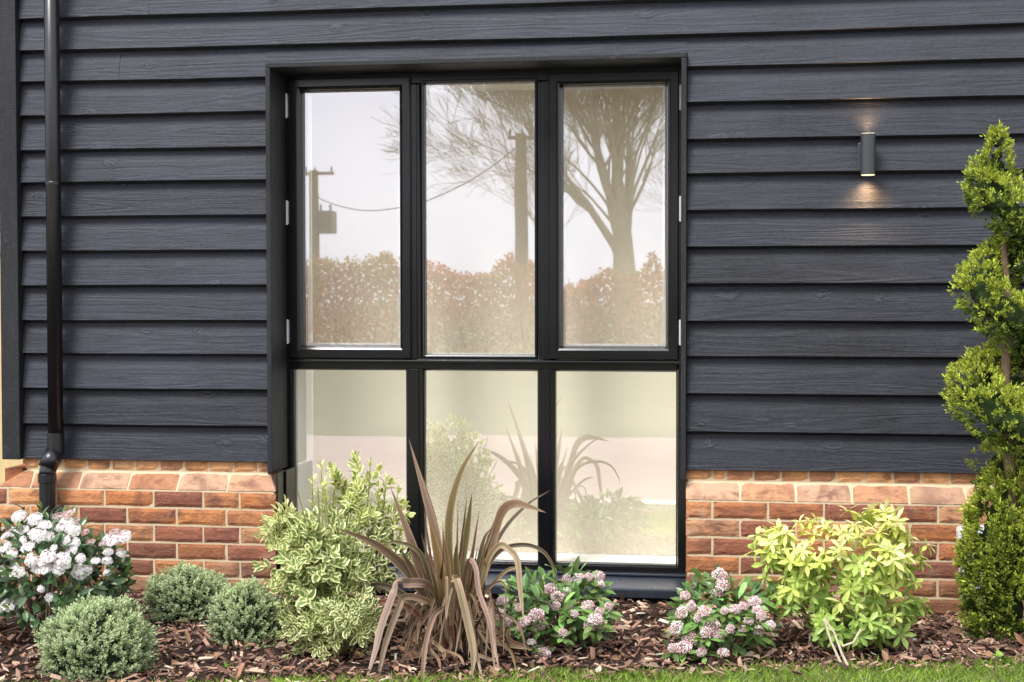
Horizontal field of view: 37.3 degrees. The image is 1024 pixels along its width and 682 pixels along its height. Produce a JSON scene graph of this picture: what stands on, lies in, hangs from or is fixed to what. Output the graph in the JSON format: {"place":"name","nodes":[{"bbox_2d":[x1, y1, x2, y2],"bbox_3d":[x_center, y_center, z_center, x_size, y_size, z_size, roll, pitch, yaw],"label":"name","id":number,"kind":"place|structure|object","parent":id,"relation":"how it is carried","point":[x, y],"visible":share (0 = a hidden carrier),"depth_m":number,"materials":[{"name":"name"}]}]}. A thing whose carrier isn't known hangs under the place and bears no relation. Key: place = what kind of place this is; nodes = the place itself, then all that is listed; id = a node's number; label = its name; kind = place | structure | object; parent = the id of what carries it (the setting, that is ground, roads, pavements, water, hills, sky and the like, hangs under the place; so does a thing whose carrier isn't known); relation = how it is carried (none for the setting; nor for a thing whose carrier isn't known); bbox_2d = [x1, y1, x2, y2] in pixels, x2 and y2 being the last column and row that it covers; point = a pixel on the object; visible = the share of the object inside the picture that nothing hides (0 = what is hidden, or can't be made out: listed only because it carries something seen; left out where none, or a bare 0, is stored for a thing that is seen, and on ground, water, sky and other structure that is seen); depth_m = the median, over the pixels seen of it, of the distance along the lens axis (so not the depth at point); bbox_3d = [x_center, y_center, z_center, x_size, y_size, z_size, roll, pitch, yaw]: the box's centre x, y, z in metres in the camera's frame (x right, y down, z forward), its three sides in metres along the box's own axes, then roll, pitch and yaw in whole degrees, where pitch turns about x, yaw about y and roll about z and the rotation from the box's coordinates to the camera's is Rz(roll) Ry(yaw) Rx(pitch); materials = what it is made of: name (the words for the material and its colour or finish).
{"place":"outdoors","nodes":[
{"label":"outdoors","id":0,"kind":"place"},
{"bbox_2d":[0,583,1023,681],"bbox_3d":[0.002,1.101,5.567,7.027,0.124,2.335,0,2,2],"label":"bark mulch","id":1,"kind":"object","parent":0,"point":[953,631],"visible":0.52,"depth_m":5.36,"materials":[{"name":"brown wood"}]},
{"bbox_2d":[0,501,140,636],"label":"viburnum shrub","id":2,"kind":"object","parent":1,"relation":"on","point":[80,552],"visible":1,"depth_m":5.58,"materials":[{"name":"white plant"}]},
{"bbox_2d":[31,592,160,681],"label":"hebe shrub","id":3,"kind":"object","parent":1,"relation":"on","point":[98,637],"visible":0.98,"depth_m":5.08,"materials":[{"name":"green plant"}]},
{"bbox_2d":[140,560,229,624],"bbox_3d":[-1.300,1.022,6.075,0.400,0.298,0.374,0,2,9],"label":"hebe shrub","id":4,"kind":"object","parent":1,"relation":"on","point":[184,591],"visible":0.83,"depth_m":5.98,"materials":[{"name":"green plant"}]},
{"bbox_2d":[204,574,284,649],"bbox_3d":[-0.988,1.023,5.639,0.296,0.327,0.350,0,2,9],"label":"hebe shrub","id":5,"kind":"object","parent":1,"relation":"on","point":[243,613],"visible":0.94,"depth_m":5.57,"materials":[{"name":"green plant"}]},
{"bbox_2d":[252,450,415,661],"bbox_3d":[-0.644,0.793,5.530,0.565,0.757,0.786,0,2,9],"label":"variegated shrub","id":6,"kind":"object","parent":1,"relation":"on","point":[317,575],"visible":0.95,"depth_m":5.42,"materials":[{"name":"green plant"}]},
{"bbox_2d":[337,441,556,679],"bbox_3d":[-0.222,0.749,5.312,0.775,0.802,0.511,0,2,9],"label":"phormium plant","id":7,"kind":"object","parent":1,"relation":"on","point":[448,613],"visible":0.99,"depth_m":5.28,"materials":[{"name":"brown plant"}]},
{"bbox_2d":[495,556,621,658],"bbox_3d":[0.170,0.967,5.528,0.494,0.366,0.477,0,2,9],"label":"skimmia shrub","id":8,"kind":"object","parent":1,"relation":"on","point":[576,618],"visible":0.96,"depth_m":5.43,"materials":[{"name":"green plant"}]},
{"bbox_2d":[661,563,783,663],"bbox_3d":[0.755,0.971,5.417,0.429,0.341,0.474,0,2,9],"label":"skimmia shrub","id":9,"kind":"object","parent":1,"relation":"on","point":[710,625],"visible":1,"depth_m":5.31,"materials":[{"name":"green plant"}]},
{"bbox_2d":[743,497,937,669],"bbox_3d":[1.195,0.866,5.514,0.590,0.581,0.611,2,2,45],"label":"golden choisya","id":10,"kind":"object","parent":1,"relation":"on","point":[856,576],"visible":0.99,"depth_m":5.41,"materials":[{"name":"yellow plant"}]},
{"bbox_2d":[939,118,1023,643],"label":"spiral conifer","id":11,"kind":"object","parent":1,"relation":"on","point":[994,567],"visible":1,"depth_m":5.58,"materials":[{"name":"green plant"}]},
{"bbox_2d":[992,650,1019,667],"bbox_3d":[1.724,1.111,5.281,0.101,0.052,0.106,-1,2,-40],"label":"weed seedling","id":12,"kind":"object","parent":1,"relation":"on","point":[998,654],"visible":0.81,"depth_m":5.28,"materials":[{"name":"green plant"}]},
{"bbox_2d":[2,653,1023,681],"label":"lawn","id":13,"kind":"structure","parent":0,"point":[982,678],"depth_m":5.12,"materials":[{"name":"green plant"}]},
{"bbox_2d":[958,629,991,642],"bbox_3d":[1.725,1.100,5.640,0.107,0.046,0.125,-2,2,-43],"label":"weed seedling","id":14,"kind":"object","parent":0,"point":[971,634],"visible":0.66,"depth_m":5.65,"materials":[{"name":"green plant"}]},
{"label":"ground","id":15,"kind":"structure","parent":0,"visible":0},
{"bbox_2d":[0,295,25,486],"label":"garden fence","id":16,"kind":"object","parent":15,"relation":"on","point":[5,463],"depth_m":8.44,"materials":[{"name":"brown wood"}]},
{"bbox_2d":[0,0,1023,615],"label":"house","id":17,"kind":"structure","parent":15,"relation":"on","point":[820,332],"depth_m":6.48,"materials":[{"name":"wood"}]},
{"bbox_2d":[38,0,66,590],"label":"downpipe","id":18,"kind":"object","parent":17,"relation":"attached to","point":[50,460],"visible":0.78,"depth_m":6.58,"materials":[{"name":"black plastic"}]},
{"bbox_2d":[276,66,686,598],"bbox_3d":[-0.148,-0.035,6.514,1.802,2.266,0.310,0,2,9],"label":"window","id":19,"kind":"structure","parent":17,"relation":"in","point":[552,354],"depth_m":6.57,"materials":[{"name":"black paint"}]},
{"bbox_2d":[311,87,675,555],"bbox_3d":[-0.082,-0.087,6.947,1.716,2.109,0.003,0,2,9],"label":"window blind","id":20,"kind":"object","parent":17,"relation":"attached to","point":[616,462],"depth_m":6.94,"materials":[{"name":"beige fabric"}]},
{"bbox_2d":[858,133,875,175],"bbox_3d":[1.426,-0.748,6.097,0.066,0.168,0.106,0,2,9],"label":"wall lamp","id":21,"kind":"object","parent":17,"relation":"attached to","point":[867,155],"visible":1,"depth_m":6.05,"materials":[{"name":"metal"}]},
{"bbox_2d":[956,525,983,605],"bbox_3d":[1.845,0.892,6.028,0.155,0.322,0.064,0,2,9],"label":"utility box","id":22,"kind":"object","parent":17,"relation":"attached to","point":[958,533],"visible":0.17,"depth_m":6.01,"materials":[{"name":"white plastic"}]}
]}

